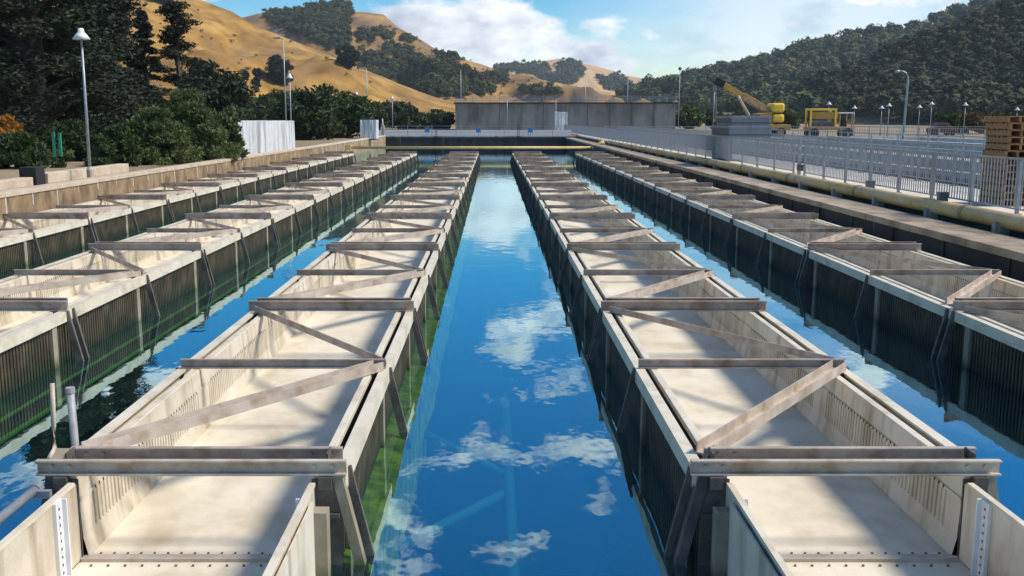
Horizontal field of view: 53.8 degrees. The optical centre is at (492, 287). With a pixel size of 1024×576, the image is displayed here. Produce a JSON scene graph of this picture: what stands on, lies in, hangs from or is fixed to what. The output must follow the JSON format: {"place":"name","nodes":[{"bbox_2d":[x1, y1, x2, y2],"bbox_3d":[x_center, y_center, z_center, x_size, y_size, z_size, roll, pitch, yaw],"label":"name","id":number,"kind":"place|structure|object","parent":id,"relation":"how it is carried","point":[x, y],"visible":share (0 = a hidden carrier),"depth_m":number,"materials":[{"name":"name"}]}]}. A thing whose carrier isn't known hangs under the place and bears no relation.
{"place":"outdoors","nodes":[
{"label":"outdoors","id":0,"kind":"place"},
{"bbox_2d":[0,177,32,189],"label":"garden wall","id":1,"kind":"structure","parent":0,"point":[12,183],"depth_m":28.25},
{"bbox_2d":[19,166,45,184],"bbox_3d":[-13.550,-3.280,29.666,0.500,0.570,0.600,0,10,0],"label":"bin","id":2,"kind":"object","parent":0,"point":[37,173],"visible":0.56,"depth_m":29.38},
{"bbox_2d":[45,163,128,182],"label":"garden wall","id":3,"kind":"structure","parent":0,"point":[66,175],"depth_m":32.80,"materials":[{"name":"concrete"}]},
{"bbox_2d":[8,0,454,126],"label":"golden hill","id":4,"kind":"structure","parent":0,"point":[222,26],"depth_m":446.98,"materials":[{"name":"yellow plant"}]},
{"bbox_2d":[240,69,249,80],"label":"oak tree","id":5,"kind":"object","parent":4,"relation":"on","point":[245,73],"visible":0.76,"depth_m":378.13,"materials":[{"name":"green plant"}]},
{"bbox_2d":[251,77,260,86],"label":"oak tree","id":6,"kind":"object","parent":4,"relation":"on","point":[256,81],"visible":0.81,"depth_m":381.01,"materials":[{"name":"green plant"}]},
{"bbox_2d":[252,68,263,78],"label":"oak tree","id":7,"kind":"object","parent":4,"relation":"on","point":[257,72],"visible":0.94,"depth_m":394.24,"materials":[{"name":"green plant"}]},
{"bbox_2d":[264,54,293,84],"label":"oak tree","id":8,"kind":"object","parent":4,"relation":"on","point":[275,67],"visible":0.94,"depth_m":397.47,"materials":[{"name":"green plant"}]},
{"bbox_2d":[334,44,359,68],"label":"oak tree","id":9,"kind":"object","parent":4,"relation":"on","point":[349,57],"visible":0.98,"depth_m":434.56,"materials":[{"name":"green plant"}]},
{"bbox_2d":[243,2,702,122],"bbox_3d":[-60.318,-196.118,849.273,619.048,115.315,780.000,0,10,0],"label":"ridge hill","id":10,"kind":"structure","parent":0,"point":[508,89],"depth_m":849.66,"materials":[{"name":"green plant"}]},
{"bbox_2d":[139,2,555,94],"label":"scattered scrub","id":11,"kind":"object","parent":10,"relation":"on","point":[358,67],"visible":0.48,"depth_m":498.42,"materials":[{"name":"green plant"}]},
{"bbox_2d":[261,0,668,96],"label":"ridge woods","id":12,"kind":"object","parent":10,"relation":"on","point":[324,19],"visible":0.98,"depth_m":823.08,"materials":[{"name":"green plant"}]},
{"bbox_2d":[379,130,570,134],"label":"wall","id":13,"kind":"structure","parent":0,"point":[474,132],"depth_m":119.59,"materials":[{"name":"white paint"}]},
{"bbox_2d":[0,123,985,190],"bbox_3d":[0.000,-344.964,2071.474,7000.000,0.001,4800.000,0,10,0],"label":"ground","id":14,"kind":"structure","parent":0,"point":[12,171],"depth_m":106.12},
{"bbox_2d":[0,114,25,133],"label":"autumn shrub","id":15,"kind":"object","parent":14,"relation":"on","point":[7,123],"visible":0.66,"depth_m":42.28,"materials":[{"name":"orange plant"}]},
{"bbox_2d":[0,129,66,168],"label":"juniper bush","id":16,"kind":"object","parent":14,"relation":"on","point":[18,148],"visible":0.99,"depth_m":39.13,"materials":[{"name":"green plant"}]},
{"bbox_2d":[51,132,62,155],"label":"green posts","id":17,"kind":"object","parent":14,"relation":"on","point":[59,144],"visible":1,"depth_m":35.66,"materials":[{"name":"metal"}]},
{"bbox_2d":[39,118,99,161],"bbox_3d":[-19.519,-6.727,46.631,3.797,2.273,4.021,6,11,31],"label":"juniper bush","id":18,"kind":"object","parent":14,"relation":"on","point":[78,151],"visible":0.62,"depth_m":45.83,"materials":[{"name":"green plant"}]},
{"bbox_2d":[0,0,152,147],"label":"cedar tree","id":19,"kind":"object","parent":14,"relation":"on","point":[29,18],"visible":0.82,"depth_m":47.95,"materials":[{"name":"green plant"}]},
{"bbox_2d":[2,0,171,132],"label":"cedar tree","id":20,"kind":"object","parent":14,"relation":"on","point":[120,8],"visible":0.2,"depth_m":54.08,"materials":[{"name":"green plant"}]},
{"bbox_2d":[83,123,143,166],"bbox_3d":[-15.514,-5.788,41.622,2.497,2.075,2.720,0,10,0],"label":"juniper bush","id":21,"kind":"object","parent":14,"relation":"on","point":[120,143],"visible":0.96,"depth_m":41.03,"materials":[{"name":"green plant"}]},
{"bbox_2d":[90,7,154,132],"bbox_3d":[-22.730,-14.210,58.568,5.480,13.124,5.223,0,10,0],"label":"cedar tree","id":22,"kind":"object","parent":14,"relation":"on","point":[135,61],"visible":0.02,"depth_m":58.76,"materials":[{"name":"green plant"}]},
{"bbox_2d":[127,9,165,107],"bbox_3d":[-22.328,-13.183,64.567,3.815,9.105,4.052,0,10,0],"label":"cedar tree","id":23,"kind":"object","parent":14,"relation":"on","point":[144,30],"visible":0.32,"depth_m":64.01,"materials":[{"name":"green plant"}]},
{"bbox_2d":[125,104,201,165],"bbox_3d":[-14.551,-6.470,43.376,4.009,2.844,3.716,9,13,42],"label":"juniper bush","id":24,"kind":"object","parent":14,"relation":"on","point":[162,137],"visible":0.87,"depth_m":42.81,"materials":[{"name":"green plant"}]},
{"bbox_2d":[148,0,219,106],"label":"pine tree","id":25,"kind":"object","parent":14,"relation":"on","point":[175,39],"visible":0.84,"depth_m":60.13,"materials":[{"name":"green plant"}]},
{"bbox_2d":[163,87,244,162],"bbox_3d":[-14.117,-7.577,47.357,4.683,3.714,4.521,-4,10,-25],"label":"juniper bush","id":26,"kind":"object","parent":14,"relation":"on","point":[192,113],"visible":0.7,"depth_m":46.70,"materials":[{"name":"green plant"}]},
{"bbox_2d":[173,59,259,119],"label":"oak tree","id":27,"kind":"object","parent":14,"relation":"on","point":[224,88],"visible":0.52,"depth_m":82.26,"materials":[{"name":"leaves"},{"name":"bark"}]},
{"bbox_2d":[213,107,250,158],"bbox_3d":[-13.016,-7.465,49.402,1.992,2.815,2.676,-9,13,-43],"label":"juniper bush","id":28,"kind":"object","parent":14,"relation":"on","point":[229,119],"visible":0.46,"depth_m":49.14,"materials":[{"name":"green plant"}]},
{"bbox_2d":[203,120,294,154],"bbox_3d":[-14.346,-8.621,57.726,3.152,1.976,15.612,0,10,0],"label":"panel fence","id":29,"kind":"object","parent":14,"relation":"on","point":[260,136],"visible":0.49,"depth_m":57.45,"materials":[{"name":"white metal"}]},
{"bbox_2d":[237,93,279,120],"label":"oak tree","id":30,"kind":"object","parent":14,"relation":"on","point":[260,111],"visible":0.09,"depth_m":117.04,"materials":[{"name":"green plant"}]},
{"bbox_2d":[248,88,283,113],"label":"oak tree","id":31,"kind":"object","parent":14,"relation":"on","point":[269,95],"visible":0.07,"depth_m":120.57,"materials":[{"name":"green plant"}]},
{"bbox_2d":[273,37,286,120],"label":"light pole","id":32,"kind":"object","parent":14,"relation":"on","point":[284,75],"visible":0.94,"depth_m":76.36,"materials":[{"name":"metal"}]},
{"bbox_2d":[286,74,292,120],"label":"dome lamp","id":33,"kind":"object","parent":14,"relation":"on","point":[289,76],"visible":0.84,"depth_m":73.64,"materials":[{"name":"metal"}]},
{"bbox_2d":[266,82,342,139],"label":"oak tree","id":34,"kind":"object","parent":14,"relation":"on","point":[313,113],"visible":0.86,"depth_m":91.65,"materials":[{"name":"green plant"}]},
{"bbox_2d":[323,90,376,137],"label":"oak tree","id":35,"kind":"object","parent":14,"relation":"on","point":[355,109],"visible":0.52,"depth_m":102.03,"materials":[{"name":"green plant"}]},
{"bbox_2d":[360,120,378,139],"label":"cabinet","id":36,"kind":"object","parent":14,"relation":"on","point":[369,129],"visible":0.97,"depth_m":98.82,"materials":[{"name":"white metal"}]},
{"bbox_2d":[371,100,393,129],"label":"oak tree","id":37,"kind":"object","parent":14,"relation":"on","point":[383,111],"visible":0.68,"depth_m":181.23,"materials":[{"name":"green plant"}]},
{"bbox_2d":[381,100,419,129],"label":"oak tree","id":38,"kind":"object","parent":14,"relation":"on","point":[403,113],"visible":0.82,"depth_m":183.91,"materials":[{"name":"green plant"}]},
{"bbox_2d":[409,111,436,129],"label":"oak tree","id":39,"kind":"object","parent":14,"relation":"on","point":[422,121],"visible":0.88,"depth_m":187.22,"materials":[{"name":"green plant"}]},
{"bbox_2d":[430,108,454,128],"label":"oak tree","id":40,"kind":"object","parent":14,"relation":"on","point":[445,120],"visible":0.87,"depth_m":189.46,"materials":[{"name":"green plant"}]},
{"bbox_2d":[554,112,566,129],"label":"white cabinet","id":41,"kind":"object","parent":14,"relation":"on","point":[560,119],"visible":0.75,"depth_m":147.95,"materials":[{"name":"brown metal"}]},
{"bbox_2d":[454,96,677,129],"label":"concrete tank","id":42,"kind":"object","parent":14,"relation":"on","point":[488,115],"visible":0.98,"depth_m":169.48,"materials":[{"name":"concrete"}]},
{"bbox_2d":[675,102,707,128],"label":"oak tree","id":43,"kind":"object","parent":14,"relation":"on","point":[692,115],"visible":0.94,"depth_m":193.24,"materials":[{"name":"green plant"}]},
{"bbox_2d":[703,109,728,128],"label":"oak tree","id":44,"kind":"object","parent":14,"relation":"on","point":[709,116],"visible":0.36,"depth_m":196.37,"materials":[{"name":"green plant"}]},
{"bbox_2d":[729,110,746,115],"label":"oak tree","id":45,"kind":"object","parent":14,"relation":"on","point":[738,113],"visible":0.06,"depth_m":198.72,"materials":[{"name":"green plant"}]},
{"bbox_2d":[713,77,790,136],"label":"mobile crane","id":46,"kind":"object","parent":14,"relation":"on","point":[770,109],"visible":0.62,"depth_m":105.75,"materials":[{"name":"metal"}]},
{"bbox_2d":[773,107,801,128],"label":"oak tree","id":47,"kind":"object","parent":14,"relation":"on","point":[791,117],"visible":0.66,"depth_m":201.77,"materials":[{"name":"green plant"}]},
{"bbox_2d":[566,135,1023,281],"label":"pool wall","id":48,"kind":"structure","parent":14,"relation":"on","point":[970,243],"depth_m":22.79,"materials":[{"name":"concrete"}]},
{"bbox_2d":[344,140,604,149],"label":"crossing pipe","id":49,"kind":"object","parent":48,"relation":"on","point":[351,147],"visible":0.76,"depth_m":83.15,"materials":[{"name":"metal"}]},
{"bbox_2d":[607,140,1023,235],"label":"tan pipe","id":50,"kind":"object","parent":48,"relation":"on","point":[1002,222],"visible":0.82,"depth_m":24.95,"materials":[{"name":"metal"}]},
{"bbox_2d":[865,180,874,187],"bbox_3d":[9.998,-2.739,26.707,0.200,0.220,0.160,0,10,0],"label":"junction box","id":51,"kind":"object","parent":48,"relation":"on","point":[870,183],"visible":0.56,"depth_m":26.63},
{"bbox_2d":[937,192,948,201],"bbox_3d":[10.065,-2.043,22.556,0.200,0.220,0.160,0,10,0],"label":"junction box","id":52,"kind":"object","parent":48,"relation":"on","point":[942,196],"visible":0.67,"depth_m":22.48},
{"bbox_2d":[804,108,853,136],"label":"frame machine","id":53,"kind":"object","parent":14,"relation":"on","point":[830,115],"visible":0.85,"depth_m":103.79,"materials":[{"name":"metal"}]},
{"bbox_2d":[895,70,908,139],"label":"street lamp","id":54,"kind":"object","parent":14,"relation":"on","point":[905,108],"visible":1,"depth_m":93.38,"materials":[{"name":"metal"}]},
{"bbox_2d":[926,123,956,135],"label":"parked pickup","id":55,"kind":"object","parent":14,"relation":"on","point":[953,133],"visible":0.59,"depth_m":117.78,"materials":[{"name":"grey metal"}]},
{"bbox_2d":[934,112,959,133],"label":"shrub","id":56,"kind":"object","parent":14,"relation":"on","point":[950,119],"visible":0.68,"depth_m":125.79,"materials":[{"name":"green plant"}]},
{"bbox_2d":[955,109,986,133],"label":"shrub","id":57,"kind":"object","parent":14,"relation":"on","point":[972,119],"visible":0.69,"depth_m":129.68,"materials":[{"name":"green plant"}]},
{"bbox_2d":[966,110,1003,133],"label":"shrub","id":58,"kind":"object","parent":14,"relation":"on","point":[996,113],"visible":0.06,"depth_m":133.14,"materials":[{"name":"green plant"}]},
{"bbox_2d":[406,464,609,575],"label":"pool bed","id":59,"kind":"object","parent":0,"point":[558,531],"depth_m":14.05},
{"bbox_2d":[0,151,356,272],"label":"settling trough","id":60,"kind":"object","parent":59,"relation":"on","point":[26,238],"visible":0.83,"depth_m":29.05,"materials":[{"name":"concrete"}]},
{"bbox_2d":[0,135,385,219],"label":"pool wall","id":61,"kind":"structure","parent":59,"relation":"on","point":[39,198],"depth_m":34.61,"materials":[{"name":"concrete"}]},
{"bbox_2d":[72,28,93,176],"bbox_3d":[-12.716,-5.761,31.481,0.540,4.585,0.532,0,10,0],"label":"dome lamp","id":62,"kind":"object","parent":61,"relation":"on","point":[81,35],"visible":1,"depth_m":31.43,"materials":[{"name":"metal"}]},
{"bbox_2d":[0,151,418,540],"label":"settling trough","id":63,"kind":"object","parent":59,"relation":"on","point":[54,315],"visible":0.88,"depth_m":17.48,"materials":[{"name":"concrete"}]},
{"bbox_2d":[0,151,480,575],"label":"settling trough","id":64,"kind":"object","parent":59,"relation":"on","point":[251,442],"visible":0.94,"depth_m":8.44,"materials":[{"name":"paint"}]},
{"bbox_2d":[0,481,51,523],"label":"rail pipe","id":65,"kind":"object","parent":64,"relation":"attached to","point":[36,490],"visible":0.98,"depth_m":6.63,"materials":[{"name":"metal"}]},
{"bbox_2d":[37,448,69,472],"bbox_3d":[-3.060,1.208,7.046,0.160,0.110,0.220,0,10,0],"label":"gusset plate","id":66,"kind":"object","parent":64,"relation":"attached to","point":[59,453],"visible":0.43,"depth_m":7.10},
{"bbox_2d":[47,383,57,458],"bbox_3d":[-3.108,0.941,7.109,0.051,0.510,0.226,-1,10,-8],"label":"bent steel bar","id":67,"kind":"object","parent":66,"relation":"attached to","point":[53,417],"visible":0.95,"depth_m":7.14,"materials":[{"name":"metal"}]},
{"bbox_2d":[65,386,78,446],"bbox_3d":[-3.092,1.401,7.496,0.087,1.360,0.064,9,13,44],"label":"stand pipe","id":68,"kind":"object","parent":64,"relation":"attached to","point":[71,405],"visible":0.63,"depth_m":7.40,"materials":[{"name":"grey plastic"}]},
{"bbox_2d":[386,135,577,145],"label":"pool wall","id":69,"kind":"structure","parent":59,"relation":"on","point":[475,140],"depth_m":114.82,"materials":[{"name":"concrete"}]},
{"bbox_2d":[398,464,624,575],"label":"submerged pipework","id":70,"kind":"object","parent":59,"relation":"on","point":[599,568],"visible":0.55,"depth_m":9.20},
{"bbox_2d":[510,151,1023,575],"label":"settling trough","id":71,"kind":"object","parent":59,"relation":"on","point":[774,446],"visible":0.97,"depth_m":8.77,"materials":[{"name":"concrete"}]},
{"bbox_2d":[572,151,1023,520],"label":"settling trough","id":72,"kind":"object","parent":59,"relation":"on","point":[967,316],"visible":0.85,"depth_m":17.57,"materials":[{"name":"concrete"}]},
{"bbox_2d":[0,149,1023,513],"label":"pool water","id":73,"kind":"structure","parent":0,"point":[506,373],"depth_m":13.08,"materials":[{"name":"liquid"}]},
{"bbox_2d":[508,59,641,95],"bbox_3d":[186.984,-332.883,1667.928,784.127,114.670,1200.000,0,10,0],"label":"hill","id":74,"kind":"structure","parent":0,"point":[591,71],"depth_m":1700.29,"materials":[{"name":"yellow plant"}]},
{"bbox_2d":[492,57,632,88],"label":"distant woods","id":75,"kind":"object","parent":74,"relation":"on","point":[569,70],"visible":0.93,"depth_m":1685.47,"materials":[{"name":"green plant"}]},
{"bbox_2d":[203,0,969,78],"label":"sky","id":76,"kind":"structure","parent":0,"point":[637,38],"materials":[{"name":"blue"}]},
{"bbox_2d":[621,10,971,123],"bbox_3d":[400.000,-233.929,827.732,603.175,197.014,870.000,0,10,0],"label":"wooded hill","id":77,"kind":"structure","parent":0,"point":[958,17],"depth_m":918.40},
{"bbox_2d":[615,0,999,119],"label":"hillside woods","id":78,"kind":"object","parent":77,"relation":"on","point":[760,77],"visible":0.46,"depth_m":848.02,"materials":[{"name":"green plant"}]},
{"bbox_2d":[571,133,1023,214],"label":"walkway","id":79,"kind":"structure","parent":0,"point":[928,196],"depth_m":29.42,"materials":[{"name":"concrete"}]},
{"bbox_2d":[564,124,795,173],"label":"picket fence","id":80,"kind":"object","parent":79,"relation":"on","point":[656,139],"visible":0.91,"depth_m":48.78,"materials":[{"name":"metal"}]},
{"bbox_2d":[712,137,732,159],"bbox_3d":[10.580,-6.464,46.521,0.500,1.020,1.900,0,10,0],"label":"bin pedestal","id":81,"kind":"object","parent":79,"relation":"on","point":[721,148],"visible":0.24,"depth_m":45.67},
{"bbox_2d":[712,125,771,137],"bbox_3d":[11.225,-7.102,45.654,1.910,0.520,3.460,0,10,0],"label":"ribbed bin","id":82,"kind":"object","parent":81,"relation":"on","point":[745,131],"visible":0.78,"depth_m":43.98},
{"bbox_2d":[715,116,770,125],"bbox_3d":[11.270,-7.559,45.527,1.760,0.420,3.160,0,10,0],"label":"ribbed bin","id":83,"kind":"object","parent":82,"relation":"on","point":[744,120],"visible":0.97,"depth_m":44.00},
{"bbox_2d":[605,126,987,136],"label":"pipe railing","id":84,"kind":"object","parent":79,"relation":"on","point":[835,128],"visible":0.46,"depth_m":103.66,"materials":[{"name":"metal"}]},
{"bbox_2d":[796,137,803,174],"bbox_3d":[10.150,-4.338,33.139,0.140,1.250,0.500,0,10,0],"label":"gate post","id":85,"kind":"object","parent":79,"relation":"on","point":[800,166],"visible":0.89,"depth_m":33.26,"materials":[{"name":"metal"}]},
{"bbox_2d":[618,126,984,185],"bbox_3d":[12.750,-8.101,55.930,0.140,1.140,95.140,0,10,0],"label":"picket fence","id":86,"kind":"object","parent":79,"relation":"on","point":[811,139],"visible":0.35,"depth_m":34.76,"materials":[{"name":"metal"}]},
{"bbox_2d":[803,142,1023,214],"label":"picket fence","id":87,"kind":"object","parent":79,"relation":"on","point":[1018,192],"visible":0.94,"depth_m":23.77,"materials":[{"name":"metal"}]},
{"bbox_2d":[978,196,1023,205],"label":"wooden pallet","id":88,"kind":"object","parent":79,"relation":"on","point":[998,201],"visible":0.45,"depth_m":21.60,"materials":[{"name":"brown wood"}]},
{"bbox_2d":[980,189,1023,198],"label":"wooden pallet","id":89,"kind":"object","parent":88,"relation":"on","point":[1000,195],"visible":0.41,"depth_m":21.52,"materials":[{"name":"brown wood"}]},
{"bbox_2d":[978,183,1023,192],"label":"wooden pallet","id":90,"kind":"object","parent":89,"relation":"on","point":[997,188],"visible":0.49,"depth_m":21.50,"materials":[{"name":"brown wood"}]},
{"bbox_2d":[981,176,1023,185],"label":"wooden pallet","id":91,"kind":"object","parent":90,"relation":"on","point":[1000,181],"visible":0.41,"depth_m":21.50,"materials":[{"name":"brown wood"}]},
{"bbox_2d":[982,169,1022,178],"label":"wooden pallet","id":92,"kind":"object","parent":91,"relation":"on","point":[998,174],"visible":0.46,"depth_m":21.50,"materials":[{"name":"brown wood"}]},
{"bbox_2d":[983,163,1023,171],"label":"wooden pallet","id":93,"kind":"object","parent":92,"relation":"on","point":[1001,167],"visible":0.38,"depth_m":21.44,"materials":[{"name":"brown wood"}]},
{"bbox_2d":[980,157,1023,164],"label":"wooden pallet","id":94,"kind":"object","parent":93,"relation":"on","point":[999,161],"visible":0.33,"depth_m":21.52,"materials":[{"name":"brown wood"}]},
{"bbox_2d":[982,149,1023,157],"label":"wooden pallet","id":95,"kind":"object","parent":94,"relation":"on","point":[1016,154],"visible":0.7,"depth_m":21.40,"materials":[{"name":"brown wood"}]},
{"bbox_2d":[985,143,1023,150],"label":"wooden pallet","id":96,"kind":"object","parent":95,"relation":"on","point":[1004,147],"visible":0.89,"depth_m":21.38,"materials":[{"name":"brown wood"}]},
{"bbox_2d":[986,136,1023,143],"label":"wooden pallet","id":97,"kind":"object","parent":96,"relation":"on","point":[1006,140],"visible":0.93,"depth_m":21.35,"materials":[{"name":"brown wood"}]},
{"bbox_2d":[985,129,1023,136],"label":"wooden pallet","id":98,"kind":"object","parent":97,"relation":"on","point":[1007,133],"visible":0.97,"depth_m":21.36,"materials":[{"name":"brown wood"}]},
{"bbox_2d":[985,123,1023,129],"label":"wooden pallet","id":99,"kind":"object","parent":98,"relation":"on","point":[1005,126],"visible":0.97,"depth_m":21.31,"materials":[{"name":"brown wood"}]},
{"bbox_2d":[983,116,1023,122],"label":"wooden pallet","id":100,"kind":"object","parent":99,"relation":"on","point":[1003,119],"visible":1,"depth_m":21.33,"materials":[{"name":"brown wood"}]},
{"bbox_2d":[800,18,1007,125],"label":"dark wooded hill","id":101,"kind":"structure","parent":0,"point":[864,118],"depth_m":359.65,"materials":[{"name":"plant"}]},
{"bbox_2d":[766,0,1023,120],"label":"hillside woods","id":102,"kind":"object","parent":101,"relation":"on","point":[969,63],"visible":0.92,"depth_m":431.88,"materials":[{"name":"green plant"}]},
{"label":"basin bed","id":103,"kind":"structure","parent":0,"visible":0},
{"bbox_2d":[673,137,985,186],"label":"basin wall","id":104,"kind":"structure","parent":103,"relation":"on","point":[980,141],"depth_m":92.19,"materials":[{"name":"concrete"}]},
{"bbox_2d":[708,141,981,172],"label":"divider wall","id":105,"kind":"structure","parent":103,"relation":"on","point":[891,160],"depth_m":51.56,"materials":[{"name":"concrete"}]},
{"bbox_2d":[707,129,985,154],"bbox_3d":[20.800,-8.001,55.440,0.140,1.070,88.140,0,10,0],"label":"pipe railing","id":106,"kind":"object","parent":105,"relation":"on","point":[927,141],"visible":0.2,"depth_m":51.82,"materials":[{"name":"metal"}]},
{"bbox_2d":[735,146,980,179],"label":"divider wall","id":107,"kind":"structure","parent":103,"relation":"on","point":[891,163],"depth_m":40.35,"materials":[{"name":"concrete"}]},
{"bbox_2d":[766,138,980,158],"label":"divider wall","id":108,"kind":"structure","parent":103,"relation":"on","point":[829,142],"depth_m":66.84,"materials":[{"name":"concrete"}]},
{"bbox_2d":[828,137,984,150],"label":"divider wall","id":109,"kind":"structure","parent":103,"relation":"on","point":[829,139],"depth_m":80.89,"materials":[{"name":"concrete"}]},
{"bbox_2d":[841,126,985,143],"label":"pipe railing","id":110,"kind":"object","parent":109,"relation":"on","point":[938,132],"visible":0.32,"depth_m":82.11,"materials":[{"name":"metal"}]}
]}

